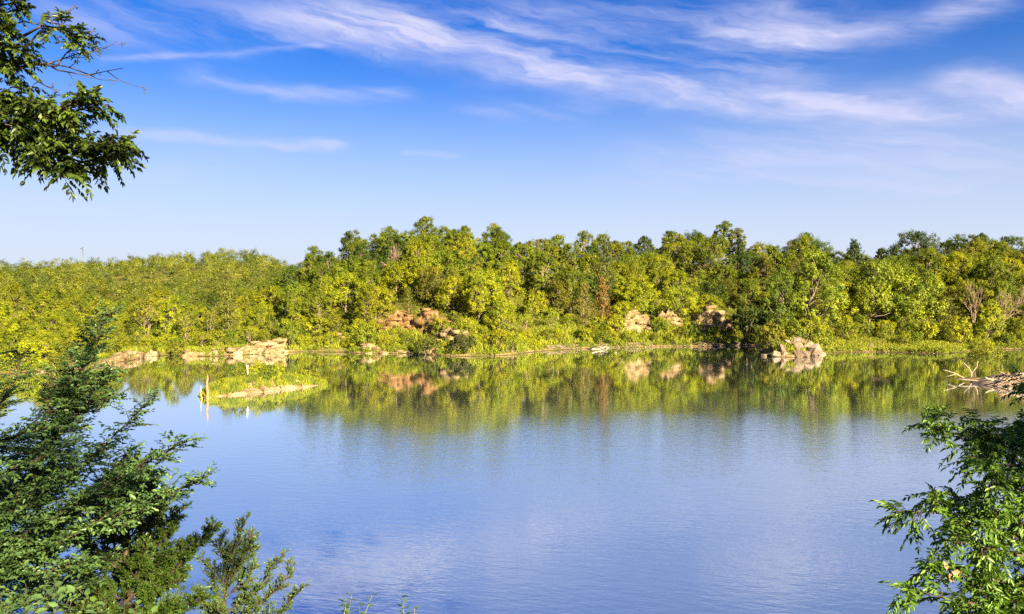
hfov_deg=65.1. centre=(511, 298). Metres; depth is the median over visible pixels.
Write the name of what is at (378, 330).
bush
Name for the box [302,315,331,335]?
bush
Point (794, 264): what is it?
elm tree
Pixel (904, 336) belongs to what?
bush
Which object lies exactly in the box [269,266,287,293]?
elm tree
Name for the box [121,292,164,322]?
oak tree
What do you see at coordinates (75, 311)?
oak tree
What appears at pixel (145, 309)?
slender tree
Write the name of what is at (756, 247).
oak tree
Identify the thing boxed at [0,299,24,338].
oak tree
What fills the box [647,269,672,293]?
oak tree
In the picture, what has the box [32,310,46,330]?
elm tree
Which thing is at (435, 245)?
oak tree
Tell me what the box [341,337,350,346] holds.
bush
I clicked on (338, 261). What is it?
oak tree
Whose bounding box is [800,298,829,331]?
oak tree
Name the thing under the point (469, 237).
oak tree
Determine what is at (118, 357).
rock ledge
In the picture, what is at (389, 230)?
elm tree
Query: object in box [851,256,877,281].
elm tree
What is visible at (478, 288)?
elm tree
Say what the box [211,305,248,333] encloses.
oak tree
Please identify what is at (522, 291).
cedar tree
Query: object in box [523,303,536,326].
cedar tree
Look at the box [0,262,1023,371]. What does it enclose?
undergrowth
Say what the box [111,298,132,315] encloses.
oak tree
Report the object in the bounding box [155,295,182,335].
elm tree
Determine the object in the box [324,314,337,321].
bush
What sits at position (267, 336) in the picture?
bush
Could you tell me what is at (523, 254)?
elm tree
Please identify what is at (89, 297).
oak tree
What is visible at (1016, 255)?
oak tree
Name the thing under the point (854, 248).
cedar tree
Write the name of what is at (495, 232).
elm tree
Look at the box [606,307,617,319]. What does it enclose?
bush
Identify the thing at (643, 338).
bush
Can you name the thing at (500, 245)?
elm tree
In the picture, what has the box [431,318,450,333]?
bush
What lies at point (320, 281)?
oak tree
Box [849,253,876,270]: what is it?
oak tree
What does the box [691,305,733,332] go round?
rock cliff
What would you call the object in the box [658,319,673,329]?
bush
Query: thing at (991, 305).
elm tree
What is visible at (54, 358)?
bush
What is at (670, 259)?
cedar tree
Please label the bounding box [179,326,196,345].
slender tree
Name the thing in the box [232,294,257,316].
oak tree
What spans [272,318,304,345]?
bush
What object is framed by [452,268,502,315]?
oak tree
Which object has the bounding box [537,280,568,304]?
oak tree
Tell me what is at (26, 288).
oak tree
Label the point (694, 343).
shore rubble
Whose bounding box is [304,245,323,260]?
elm tree
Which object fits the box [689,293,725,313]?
oak tree
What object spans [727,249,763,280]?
oak tree
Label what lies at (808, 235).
elm tree
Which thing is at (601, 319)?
bush
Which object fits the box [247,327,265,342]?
bush
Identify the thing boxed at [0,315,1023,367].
shore grass
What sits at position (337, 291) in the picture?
oak tree
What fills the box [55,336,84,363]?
bush
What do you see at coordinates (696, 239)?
elm tree
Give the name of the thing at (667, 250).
oak tree
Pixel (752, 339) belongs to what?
bush
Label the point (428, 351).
rock ledge
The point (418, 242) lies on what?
elm tree
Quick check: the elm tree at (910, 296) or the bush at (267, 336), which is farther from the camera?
the elm tree at (910, 296)
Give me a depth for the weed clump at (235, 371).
86.25 m
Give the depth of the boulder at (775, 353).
137.39 m
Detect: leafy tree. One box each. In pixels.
[0,0,149,202]
[868,364,1023,613]
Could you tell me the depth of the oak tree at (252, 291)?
223.95 m
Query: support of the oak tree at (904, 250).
on the ground at (426, 304)
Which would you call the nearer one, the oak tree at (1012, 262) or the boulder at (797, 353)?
the boulder at (797, 353)
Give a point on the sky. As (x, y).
(281, 129)
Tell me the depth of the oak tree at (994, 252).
200.71 m
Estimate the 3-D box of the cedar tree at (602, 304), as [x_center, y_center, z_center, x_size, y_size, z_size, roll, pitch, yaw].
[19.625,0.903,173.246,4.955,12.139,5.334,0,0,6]
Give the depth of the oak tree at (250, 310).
174.23 m
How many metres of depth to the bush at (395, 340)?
147.41 m
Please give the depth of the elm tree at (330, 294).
168.42 m
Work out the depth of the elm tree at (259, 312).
165.60 m
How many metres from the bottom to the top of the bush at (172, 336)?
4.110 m
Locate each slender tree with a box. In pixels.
[128,296,162,337]
[131,327,149,339]
[175,308,194,338]
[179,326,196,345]
[195,331,212,345]
[203,307,221,331]
[237,325,255,344]
[516,313,532,330]
[541,307,560,327]
[1012,303,1023,315]
[1016,313,1023,327]
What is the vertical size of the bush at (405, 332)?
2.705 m
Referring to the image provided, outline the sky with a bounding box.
[0,0,1023,276]
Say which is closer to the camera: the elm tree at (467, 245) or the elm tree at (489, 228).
the elm tree at (467, 245)
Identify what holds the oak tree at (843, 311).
on the ground at (426, 304)
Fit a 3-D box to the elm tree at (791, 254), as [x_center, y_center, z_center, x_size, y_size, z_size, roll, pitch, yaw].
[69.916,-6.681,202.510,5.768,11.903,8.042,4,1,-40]
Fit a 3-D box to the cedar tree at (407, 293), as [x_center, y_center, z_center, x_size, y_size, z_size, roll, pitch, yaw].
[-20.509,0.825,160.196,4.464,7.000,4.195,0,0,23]
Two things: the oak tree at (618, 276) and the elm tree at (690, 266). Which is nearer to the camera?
the oak tree at (618, 276)
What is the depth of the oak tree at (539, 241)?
215.92 m
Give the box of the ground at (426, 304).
[0,262,1023,613]
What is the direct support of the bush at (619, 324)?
on the ground at (426, 304)
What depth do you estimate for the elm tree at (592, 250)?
204.86 m
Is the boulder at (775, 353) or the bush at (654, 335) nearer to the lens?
the boulder at (775, 353)
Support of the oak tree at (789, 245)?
on the ground at (426, 304)
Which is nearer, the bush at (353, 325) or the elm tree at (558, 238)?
the bush at (353, 325)
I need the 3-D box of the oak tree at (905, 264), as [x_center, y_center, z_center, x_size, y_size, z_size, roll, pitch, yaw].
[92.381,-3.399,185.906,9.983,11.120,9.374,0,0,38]
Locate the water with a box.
[0,345,1023,613]
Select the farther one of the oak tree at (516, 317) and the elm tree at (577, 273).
the elm tree at (577, 273)
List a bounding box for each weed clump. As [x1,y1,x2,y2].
[229,365,248,377]
[248,360,265,372]
[258,368,272,379]
[260,364,278,375]
[272,361,285,374]
[294,368,307,377]
[310,372,320,379]
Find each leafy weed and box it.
[0,559,105,613]
[46,591,161,613]
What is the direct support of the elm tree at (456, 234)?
on the ground at (426, 304)
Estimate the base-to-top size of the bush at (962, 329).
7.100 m
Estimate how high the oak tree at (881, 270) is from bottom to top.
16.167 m
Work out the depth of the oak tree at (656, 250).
220.61 m
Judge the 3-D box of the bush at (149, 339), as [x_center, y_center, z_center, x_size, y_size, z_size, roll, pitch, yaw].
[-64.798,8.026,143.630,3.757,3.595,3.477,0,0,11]
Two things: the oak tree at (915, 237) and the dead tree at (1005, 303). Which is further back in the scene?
the oak tree at (915, 237)
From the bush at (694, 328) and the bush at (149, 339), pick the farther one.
the bush at (694, 328)
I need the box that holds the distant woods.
[0,247,347,307]
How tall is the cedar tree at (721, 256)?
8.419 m
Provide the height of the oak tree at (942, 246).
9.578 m
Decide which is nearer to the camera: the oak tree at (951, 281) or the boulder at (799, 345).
the boulder at (799, 345)
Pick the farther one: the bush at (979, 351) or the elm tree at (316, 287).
the elm tree at (316, 287)
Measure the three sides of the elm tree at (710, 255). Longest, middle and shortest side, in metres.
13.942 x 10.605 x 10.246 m
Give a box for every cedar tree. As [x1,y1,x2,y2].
[19,324,37,341]
[45,448,225,613]
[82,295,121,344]
[118,312,131,334]
[188,510,310,613]
[207,279,247,340]
[397,287,417,315]
[446,266,461,298]
[465,253,486,271]
[515,288,527,312]
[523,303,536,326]
[573,280,594,326]
[590,233,617,309]
[592,275,613,325]
[664,256,676,277]
[680,284,695,311]
[687,276,700,296]
[696,269,705,286]
[713,244,728,268]
[757,292,773,315]
[842,237,867,269]
[926,294,968,337]
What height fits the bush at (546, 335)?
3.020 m
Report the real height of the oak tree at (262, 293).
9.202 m
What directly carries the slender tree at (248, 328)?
on the ground at (426, 304)
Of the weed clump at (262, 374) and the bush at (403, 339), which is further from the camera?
the bush at (403, 339)
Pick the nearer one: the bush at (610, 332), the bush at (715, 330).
the bush at (610, 332)
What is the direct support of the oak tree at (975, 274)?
on the ground at (426, 304)
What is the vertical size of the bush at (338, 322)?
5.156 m
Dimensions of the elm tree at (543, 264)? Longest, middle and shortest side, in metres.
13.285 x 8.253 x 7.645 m
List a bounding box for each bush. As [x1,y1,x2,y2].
[0,346,24,365]
[1,332,25,347]
[5,339,42,363]
[17,340,40,356]
[36,339,59,358]
[47,352,67,370]
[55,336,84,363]
[100,332,124,349]
[116,336,131,346]
[139,334,155,349]
[152,336,166,349]
[157,331,175,347]
[166,337,188,351]
[166,343,183,355]
[191,332,212,346]
[205,329,228,346]
[223,328,248,344]
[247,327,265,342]
[257,330,271,340]
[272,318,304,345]
[285,320,302,335]
[292,334,311,346]
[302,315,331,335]
[311,336,325,344]
[323,314,348,331]
[323,331,339,343]
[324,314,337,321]
[338,327,351,338]
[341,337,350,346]
[346,333,365,345]
[348,309,364,326]
[348,318,366,336]
[353,321,377,343]
[361,319,382,337]
[377,334,395,347]
[389,327,397,333]
[392,337,401,345]
[400,329,412,338]
[400,334,414,345]
[413,334,443,354]
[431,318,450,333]
[446,310,461,323]
[447,334,475,352]
[452,315,477,334]
[465,318,480,330]
[472,334,483,344]
[478,325,490,334]
[480,334,492,344]
[484,320,495,329]
[487,346,497,355]
[489,329,507,349]
[492,328,504,339]
[503,332,519,350]
[511,333,528,349]
[518,328,531,339]
[523,338,533,348]
[531,338,541,349]
[532,335,548,348]
[538,329,555,339]
[554,331,565,341]
[560,314,572,324]
[571,328,584,338]
[578,328,594,341]
[586,325,598,336]
[590,316,606,329]
[594,328,612,343]
[600,329,617,340]
[603,313,626,334]
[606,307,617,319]
[623,330,634,342]
[639,332,649,340]
[648,316,664,330]
[649,332,657,339]
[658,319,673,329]
[665,332,678,344]
[671,328,684,339]
[680,322,691,335]
[687,321,702,336]
[703,333,715,341]
[708,326,718,334]
[731,303,765,336]
[743,333,756,342]
[756,321,787,348]
[781,318,807,337]
[795,313,829,344]
[812,325,834,345]
[833,314,859,340]
[845,314,875,336]
[870,320,892,336]
[878,320,897,333]
[890,311,919,335]
[897,330,910,343]
[909,331,923,341]
[913,320,940,340]
[930,320,953,339]
[941,315,974,343]
[965,339,1004,356]
[973,333,989,345]
[982,325,995,336]
[996,333,1016,344]
[1010,318,1023,328]
[1011,330,1023,340]
[1013,326,1023,331]
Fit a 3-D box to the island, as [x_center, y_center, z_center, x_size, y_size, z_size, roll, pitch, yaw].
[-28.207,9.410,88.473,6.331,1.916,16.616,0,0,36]
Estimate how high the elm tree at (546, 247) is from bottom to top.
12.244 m
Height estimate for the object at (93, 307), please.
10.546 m
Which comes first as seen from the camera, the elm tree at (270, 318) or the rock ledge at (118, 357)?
the rock ledge at (118, 357)
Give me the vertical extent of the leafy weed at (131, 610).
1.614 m
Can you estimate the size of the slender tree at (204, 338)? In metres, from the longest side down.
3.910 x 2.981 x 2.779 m
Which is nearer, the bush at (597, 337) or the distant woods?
the bush at (597, 337)
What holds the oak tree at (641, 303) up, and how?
on the ground at (426, 304)
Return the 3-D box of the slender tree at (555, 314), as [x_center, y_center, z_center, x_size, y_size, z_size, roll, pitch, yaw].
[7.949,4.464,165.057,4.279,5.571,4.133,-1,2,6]
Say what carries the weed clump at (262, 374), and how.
on the island
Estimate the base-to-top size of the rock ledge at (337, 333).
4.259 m
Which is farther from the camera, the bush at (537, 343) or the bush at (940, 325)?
the bush at (940, 325)
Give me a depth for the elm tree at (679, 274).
193.03 m
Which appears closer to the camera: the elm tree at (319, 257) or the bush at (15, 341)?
the bush at (15, 341)
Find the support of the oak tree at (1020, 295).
on the ground at (426, 304)
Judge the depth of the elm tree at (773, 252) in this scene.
210.82 m
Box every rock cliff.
[376,308,453,334]
[432,327,470,343]
[614,310,652,333]
[655,308,683,326]
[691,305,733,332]
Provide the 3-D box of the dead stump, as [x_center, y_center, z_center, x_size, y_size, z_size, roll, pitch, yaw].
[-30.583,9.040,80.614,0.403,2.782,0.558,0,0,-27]
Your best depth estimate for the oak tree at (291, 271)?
191.47 m
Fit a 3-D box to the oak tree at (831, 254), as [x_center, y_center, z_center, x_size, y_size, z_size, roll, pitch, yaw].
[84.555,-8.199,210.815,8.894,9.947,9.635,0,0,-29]
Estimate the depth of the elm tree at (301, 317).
162.39 m
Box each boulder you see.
[771,350,780,356]
[777,344,786,351]
[790,341,803,350]
[791,337,800,342]
[793,350,803,356]
[800,350,810,356]
[804,340,813,350]
[808,343,821,353]
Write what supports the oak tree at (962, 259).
on the ground at (426, 304)
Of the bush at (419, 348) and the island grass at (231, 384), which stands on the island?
the island grass at (231, 384)
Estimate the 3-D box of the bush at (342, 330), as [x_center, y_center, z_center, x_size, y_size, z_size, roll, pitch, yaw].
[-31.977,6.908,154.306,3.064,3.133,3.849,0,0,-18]
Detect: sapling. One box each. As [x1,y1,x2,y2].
[338,593,376,613]
[396,595,408,613]
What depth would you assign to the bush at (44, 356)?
113.64 m
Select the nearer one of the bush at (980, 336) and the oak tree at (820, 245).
the bush at (980, 336)
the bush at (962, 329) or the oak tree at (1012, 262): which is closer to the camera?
the bush at (962, 329)
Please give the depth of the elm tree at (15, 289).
205.84 m
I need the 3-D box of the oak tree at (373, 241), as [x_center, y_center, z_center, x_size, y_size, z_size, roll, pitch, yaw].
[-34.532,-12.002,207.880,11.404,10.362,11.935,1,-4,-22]
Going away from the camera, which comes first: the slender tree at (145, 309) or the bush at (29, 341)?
the bush at (29, 341)
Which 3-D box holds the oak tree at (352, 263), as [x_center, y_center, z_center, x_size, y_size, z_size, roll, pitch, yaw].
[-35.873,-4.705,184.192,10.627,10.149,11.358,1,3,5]
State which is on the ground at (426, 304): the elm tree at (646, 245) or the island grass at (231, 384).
the elm tree at (646, 245)
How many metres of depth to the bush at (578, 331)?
163.05 m
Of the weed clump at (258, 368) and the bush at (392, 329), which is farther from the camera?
the bush at (392, 329)
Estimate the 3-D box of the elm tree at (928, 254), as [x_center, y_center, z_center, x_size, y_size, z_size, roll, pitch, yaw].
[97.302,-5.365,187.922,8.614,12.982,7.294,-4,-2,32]
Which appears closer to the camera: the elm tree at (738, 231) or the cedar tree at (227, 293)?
the cedar tree at (227, 293)
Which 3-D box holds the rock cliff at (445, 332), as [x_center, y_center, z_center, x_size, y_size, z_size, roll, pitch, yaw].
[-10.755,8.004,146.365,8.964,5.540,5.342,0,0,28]
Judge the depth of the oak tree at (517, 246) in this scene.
205.32 m
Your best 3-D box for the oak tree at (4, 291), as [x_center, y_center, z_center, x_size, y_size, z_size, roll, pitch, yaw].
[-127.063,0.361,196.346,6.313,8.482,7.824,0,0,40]
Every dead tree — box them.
[381,245,400,287]
[953,280,987,323]
[994,291,1022,330]
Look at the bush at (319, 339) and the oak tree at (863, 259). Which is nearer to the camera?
the bush at (319, 339)
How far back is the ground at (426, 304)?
171.96 m
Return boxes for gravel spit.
[970,372,1023,386]
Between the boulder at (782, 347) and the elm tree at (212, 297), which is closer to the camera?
the boulder at (782, 347)
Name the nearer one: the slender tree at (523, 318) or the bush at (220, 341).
the bush at (220, 341)
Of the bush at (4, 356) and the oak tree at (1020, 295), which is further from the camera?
the oak tree at (1020, 295)
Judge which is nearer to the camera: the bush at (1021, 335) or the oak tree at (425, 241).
the bush at (1021, 335)
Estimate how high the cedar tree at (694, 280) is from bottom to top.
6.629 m
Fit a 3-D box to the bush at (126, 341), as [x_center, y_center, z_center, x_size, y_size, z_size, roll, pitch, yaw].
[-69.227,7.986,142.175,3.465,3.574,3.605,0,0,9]
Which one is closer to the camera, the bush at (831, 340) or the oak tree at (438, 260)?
the bush at (831, 340)
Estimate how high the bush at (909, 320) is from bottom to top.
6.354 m
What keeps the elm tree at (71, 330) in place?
on the ground at (426, 304)
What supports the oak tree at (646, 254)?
on the ground at (426, 304)
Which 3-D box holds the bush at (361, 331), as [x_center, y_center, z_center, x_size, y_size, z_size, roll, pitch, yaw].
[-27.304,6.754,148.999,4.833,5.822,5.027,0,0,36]
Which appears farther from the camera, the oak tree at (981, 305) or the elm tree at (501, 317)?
the oak tree at (981, 305)
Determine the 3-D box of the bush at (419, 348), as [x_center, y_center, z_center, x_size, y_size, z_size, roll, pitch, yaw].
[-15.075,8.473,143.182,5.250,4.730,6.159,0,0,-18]
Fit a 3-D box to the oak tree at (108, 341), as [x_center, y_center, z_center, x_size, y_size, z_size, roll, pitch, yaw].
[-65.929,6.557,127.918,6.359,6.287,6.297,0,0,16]
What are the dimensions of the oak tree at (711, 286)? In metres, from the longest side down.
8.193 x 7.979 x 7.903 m
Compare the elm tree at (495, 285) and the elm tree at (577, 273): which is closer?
the elm tree at (495, 285)
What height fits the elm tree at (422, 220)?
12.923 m
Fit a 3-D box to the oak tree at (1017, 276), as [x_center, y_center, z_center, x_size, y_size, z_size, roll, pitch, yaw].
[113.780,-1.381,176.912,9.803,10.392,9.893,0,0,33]
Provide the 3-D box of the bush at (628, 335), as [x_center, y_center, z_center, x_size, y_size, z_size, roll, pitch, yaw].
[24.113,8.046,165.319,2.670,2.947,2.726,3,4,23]
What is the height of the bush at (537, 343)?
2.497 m
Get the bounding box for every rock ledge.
[89,350,159,365]
[181,347,223,356]
[224,337,287,355]
[312,331,345,343]
[359,343,381,353]
[379,347,445,354]
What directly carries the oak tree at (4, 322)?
on the ground at (426, 304)
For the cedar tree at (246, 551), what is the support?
on the ground at (426, 304)
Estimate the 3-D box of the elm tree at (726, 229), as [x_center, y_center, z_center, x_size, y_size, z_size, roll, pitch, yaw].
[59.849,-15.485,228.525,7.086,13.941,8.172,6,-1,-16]
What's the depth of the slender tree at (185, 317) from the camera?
151.08 m
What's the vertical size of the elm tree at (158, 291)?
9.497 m
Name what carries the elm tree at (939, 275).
on the ground at (426, 304)
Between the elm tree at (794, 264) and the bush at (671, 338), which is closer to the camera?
the bush at (671, 338)
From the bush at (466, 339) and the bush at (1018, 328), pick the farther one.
the bush at (1018, 328)
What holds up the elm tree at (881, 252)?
on the ground at (426, 304)
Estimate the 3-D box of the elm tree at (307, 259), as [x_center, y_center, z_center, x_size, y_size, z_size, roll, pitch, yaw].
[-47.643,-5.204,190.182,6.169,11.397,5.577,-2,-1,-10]
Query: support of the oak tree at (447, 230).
on the ground at (426, 304)
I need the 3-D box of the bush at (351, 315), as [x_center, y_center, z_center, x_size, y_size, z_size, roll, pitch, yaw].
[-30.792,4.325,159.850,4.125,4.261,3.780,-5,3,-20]
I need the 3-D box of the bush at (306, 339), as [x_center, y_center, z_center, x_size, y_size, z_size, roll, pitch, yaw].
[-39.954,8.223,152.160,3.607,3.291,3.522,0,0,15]
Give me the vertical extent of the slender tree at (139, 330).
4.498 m
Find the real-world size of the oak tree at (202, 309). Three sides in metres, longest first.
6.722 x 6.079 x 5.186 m
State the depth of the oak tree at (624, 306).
173.44 m
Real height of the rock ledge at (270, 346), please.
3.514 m
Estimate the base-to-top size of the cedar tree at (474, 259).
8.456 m
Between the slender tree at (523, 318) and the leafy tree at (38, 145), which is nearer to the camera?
the leafy tree at (38, 145)
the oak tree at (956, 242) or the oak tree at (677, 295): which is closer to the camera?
the oak tree at (677, 295)
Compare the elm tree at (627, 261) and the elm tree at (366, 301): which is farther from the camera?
the elm tree at (627, 261)
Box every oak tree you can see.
[0,284,10,306]
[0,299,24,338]
[0,318,8,342]
[1,280,40,308]
[4,312,34,337]
[20,329,61,348]
[25,332,63,359]
[26,283,71,316]
[42,308,84,341]
[58,307,95,333]
[66,290,87,305]
[75,292,112,323]
[77,321,125,350]
[79,285,117,308]
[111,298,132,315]
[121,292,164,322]
[129,296,166,330]
[188,304,212,329]
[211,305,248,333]
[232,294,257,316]
[245,288,268,305]
[245,302,275,324]
[251,285,286,313]
[272,264,302,298]
[275,263,310,292]
[275,281,310,320]
[301,289,336,324]
[310,274,349,308]
[321,270,366,312]
[324,264,350,286]
[327,256,342,268]
[332,256,374,291]
[335,265,373,301]
[353,284,397,319]
[357,250,387,280]
[361,232,390,256]
[375,256,416,300]
[388,230,414,253]
[402,253,442,297]
[406,233,440,257]
[406,233,449,262]
[414,265,453,307]
[419,232,450,248]
[426,249,471,283]
[433,225,452,250]
[433,274,467,310]
[445,244,470,266]
[451,230,480,255]
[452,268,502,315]
[459,272,504,299]
[470,241,504,269]
[471,294,515,327]
[496,307,517,323]
[501,263,526,290]
[506,243,539,281]
[522,288,548,318]
[523,238,558,265]
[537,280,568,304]
[562,269,597,309]
[589,260,636,291]
[594,270,625,305]
[610,300,639,319]
[613,241,642,255]
[613,274,648,308]
[616,253,653,282]
[616,282,665,314]
[639,250,662,274]
[639,252,674,282]
[645,245,662,266]
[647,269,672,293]
[661,241,694,269]
[661,285,700,317]
[678,229,710,264]
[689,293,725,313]
[692,279,729,304]
[710,265,740,286]
[716,276,744,308]
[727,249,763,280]
[730,277,770,305]
[745,241,772,262]
[765,283,800,306]
[770,276,807,306]
[772,299,801,326]
[780,239,802,261]
[795,239,838,272]
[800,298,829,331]
[805,279,861,318]
[820,259,852,277]
[822,249,851,262]
[845,255,907,327]
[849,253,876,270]
[871,267,949,332]
[884,247,911,264]
[885,252,921,272]
[888,228,941,264]
[892,261,929,293]
[931,250,977,280]
[933,247,987,270]
[935,239,951,254]
[936,252,984,285]
[940,271,969,297]
[944,234,989,252]
[948,283,974,310]
[954,253,994,280]
[954,278,998,321]
[963,260,1013,285]
[967,238,1010,259]
[974,278,1023,309]
[976,247,1020,259]
[982,257,1023,283]
[992,235,1023,251]
[997,250,1023,266]
[1005,265,1023,287]
[1008,271,1023,304]
[1013,294,1023,311]
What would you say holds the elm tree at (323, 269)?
on the ground at (426, 304)
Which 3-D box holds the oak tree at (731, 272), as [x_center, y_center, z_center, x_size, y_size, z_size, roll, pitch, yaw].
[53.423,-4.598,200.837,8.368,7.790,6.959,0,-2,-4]
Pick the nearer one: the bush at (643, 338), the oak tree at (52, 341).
the oak tree at (52, 341)
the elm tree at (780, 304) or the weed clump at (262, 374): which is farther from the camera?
the elm tree at (780, 304)
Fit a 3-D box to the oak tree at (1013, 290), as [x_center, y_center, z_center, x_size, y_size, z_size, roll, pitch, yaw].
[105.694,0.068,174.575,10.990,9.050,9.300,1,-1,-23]
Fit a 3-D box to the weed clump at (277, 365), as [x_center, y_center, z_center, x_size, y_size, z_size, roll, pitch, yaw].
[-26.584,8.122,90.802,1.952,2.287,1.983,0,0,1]
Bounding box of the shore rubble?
[8,341,967,371]
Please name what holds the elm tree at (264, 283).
on the ground at (426, 304)
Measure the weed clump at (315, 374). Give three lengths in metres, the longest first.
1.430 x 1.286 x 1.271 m
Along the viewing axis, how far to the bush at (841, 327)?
157.46 m
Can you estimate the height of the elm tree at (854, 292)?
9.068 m
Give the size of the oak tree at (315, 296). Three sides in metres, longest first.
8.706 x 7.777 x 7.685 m
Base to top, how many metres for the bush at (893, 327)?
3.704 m
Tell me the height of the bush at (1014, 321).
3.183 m
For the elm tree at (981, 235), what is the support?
on the ground at (426, 304)
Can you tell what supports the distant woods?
on the ground at (426, 304)
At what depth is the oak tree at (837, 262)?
200.84 m
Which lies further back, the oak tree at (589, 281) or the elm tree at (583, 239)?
the elm tree at (583, 239)
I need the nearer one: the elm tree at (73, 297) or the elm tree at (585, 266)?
the elm tree at (73, 297)
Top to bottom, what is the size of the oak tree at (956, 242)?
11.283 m
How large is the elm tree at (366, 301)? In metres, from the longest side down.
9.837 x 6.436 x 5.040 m
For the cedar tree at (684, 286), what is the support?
on the ground at (426, 304)
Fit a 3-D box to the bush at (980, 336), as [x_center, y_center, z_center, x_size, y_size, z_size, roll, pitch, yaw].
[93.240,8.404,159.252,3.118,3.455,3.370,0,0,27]
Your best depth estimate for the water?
46.36 m
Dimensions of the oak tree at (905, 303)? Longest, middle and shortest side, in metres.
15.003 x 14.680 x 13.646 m
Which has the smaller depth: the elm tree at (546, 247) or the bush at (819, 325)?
the bush at (819, 325)
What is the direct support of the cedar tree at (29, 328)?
on the ground at (426, 304)
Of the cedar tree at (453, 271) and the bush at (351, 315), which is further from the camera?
the cedar tree at (453, 271)
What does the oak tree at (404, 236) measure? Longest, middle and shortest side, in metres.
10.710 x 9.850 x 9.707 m
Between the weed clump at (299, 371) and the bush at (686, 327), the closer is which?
the weed clump at (299, 371)
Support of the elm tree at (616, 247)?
on the ground at (426, 304)
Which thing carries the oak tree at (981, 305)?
on the ground at (426, 304)
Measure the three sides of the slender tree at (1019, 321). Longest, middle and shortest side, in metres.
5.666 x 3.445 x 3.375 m
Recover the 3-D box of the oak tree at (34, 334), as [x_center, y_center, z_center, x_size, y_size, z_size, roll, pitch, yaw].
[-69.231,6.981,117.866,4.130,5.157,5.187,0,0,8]
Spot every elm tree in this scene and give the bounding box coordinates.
[0,299,218,613]
[2,281,27,309]
[24,291,59,329]
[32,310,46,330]
[32,311,68,340]
[57,321,85,348]
[60,294,90,328]
[97,302,116,325]
[103,321,126,349]
[150,286,162,310]
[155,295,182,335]
[159,287,175,316]
[173,292,192,313]
[173,296,199,337]
[193,289,211,313]
[201,291,226,316]
[235,287,246,302]
[245,303,273,330]
[254,280,270,303]
[264,311,278,336]
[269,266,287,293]
[285,297,309,327]
[295,280,310,304]
[299,252,321,288]
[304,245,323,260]
[306,284,322,310]
[308,255,327,275]
[308,261,333,290]
[312,285,337,316]
[321,251,335,275]
[337,229,361,263]
[342,238,368,265]
[353,243,371,261]
[354,259,380,294]
[354,283,378,321]
[375,225,405,261]
[382,233,408,276]
[400,237,433,291]
[411,216,437,235]
[441,229,474,258]
[448,237,483,278]
[460,225,474,240]
[466,275,489,323]
[480,227,515,271]
[481,223,503,256]
[481,268,502,318]
[483,296,518,329]
[487,239,518,274]
[496,257,521,297]
[509,241,526,271]
[523,251,547,287]
[528,251,558,293]
[537,242,560,280]
[543,279,571,321]
[547,264,589,316]
[548,234,565,266]
[556,242,580,275]
[573,230,599,266]
[576,253,599,286]
[578,245,599,280]
[591,234,616,259]
[607,240,626,264]
[613,255,643,286]
[621,246,637,261]
[623,262,649,303]
[632,235,653,257]
[658,230,679,262]
[662,233,688,267]
[663,269,695,294]
[673,239,703,276]
[682,233,715,267]
[697,234,737,275]
[712,220,734,257]
[725,227,746,268]
[730,237,745,271]
[747,254,782,297]
[758,266,800,336]
[765,245,786,274]
[777,249,801,275]
[784,259,801,276]
[785,245,850,339]
[788,232,822,259]
[788,235,815,270]
[801,263,828,283]
[815,281,844,322]
[833,260,860,304]
[838,280,865,316]
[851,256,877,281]
[872,248,891,275]
[895,281,922,316]
[909,249,946,280]
[914,246,947,281]
[917,269,953,313]
[961,237,991,257]
[970,255,1023,299]
[972,299,1006,338]
[976,232,990,249]
[984,240,1010,261]
[989,280,1011,316]
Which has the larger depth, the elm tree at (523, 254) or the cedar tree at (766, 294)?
the elm tree at (523, 254)
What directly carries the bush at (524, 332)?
on the ground at (426, 304)
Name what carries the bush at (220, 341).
on the ground at (426, 304)
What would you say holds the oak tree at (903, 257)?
on the ground at (426, 304)
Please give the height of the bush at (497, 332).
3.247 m
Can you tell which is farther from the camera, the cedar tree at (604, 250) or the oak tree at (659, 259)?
the oak tree at (659, 259)
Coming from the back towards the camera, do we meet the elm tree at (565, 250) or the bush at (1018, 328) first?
the elm tree at (565, 250)
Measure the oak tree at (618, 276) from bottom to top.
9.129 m
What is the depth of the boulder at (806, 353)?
136.81 m
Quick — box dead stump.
[206,375,209,397]
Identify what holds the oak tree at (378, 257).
on the ground at (426, 304)
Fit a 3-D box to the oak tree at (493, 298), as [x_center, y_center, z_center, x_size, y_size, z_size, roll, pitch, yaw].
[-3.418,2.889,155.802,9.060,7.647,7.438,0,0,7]
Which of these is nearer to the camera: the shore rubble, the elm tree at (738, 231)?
the shore rubble
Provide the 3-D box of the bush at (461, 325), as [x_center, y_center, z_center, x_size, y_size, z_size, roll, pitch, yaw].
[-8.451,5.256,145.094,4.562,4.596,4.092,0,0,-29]
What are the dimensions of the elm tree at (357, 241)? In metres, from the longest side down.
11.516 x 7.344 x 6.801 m
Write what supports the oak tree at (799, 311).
on the ground at (426, 304)
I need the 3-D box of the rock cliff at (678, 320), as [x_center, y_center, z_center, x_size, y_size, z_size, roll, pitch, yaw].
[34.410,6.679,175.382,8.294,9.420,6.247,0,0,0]
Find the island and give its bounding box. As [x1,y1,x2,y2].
[203,377,317,397]
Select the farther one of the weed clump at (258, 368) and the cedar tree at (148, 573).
the weed clump at (258, 368)
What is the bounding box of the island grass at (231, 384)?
[198,370,326,397]
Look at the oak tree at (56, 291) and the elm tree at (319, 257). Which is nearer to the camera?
the oak tree at (56, 291)
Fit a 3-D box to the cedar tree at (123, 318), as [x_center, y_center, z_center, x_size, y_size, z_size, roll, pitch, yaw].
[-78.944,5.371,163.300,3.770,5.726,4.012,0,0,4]
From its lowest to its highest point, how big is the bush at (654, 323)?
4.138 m
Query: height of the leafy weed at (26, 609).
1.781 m
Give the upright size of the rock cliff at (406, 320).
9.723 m
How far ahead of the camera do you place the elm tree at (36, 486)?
8.22 m

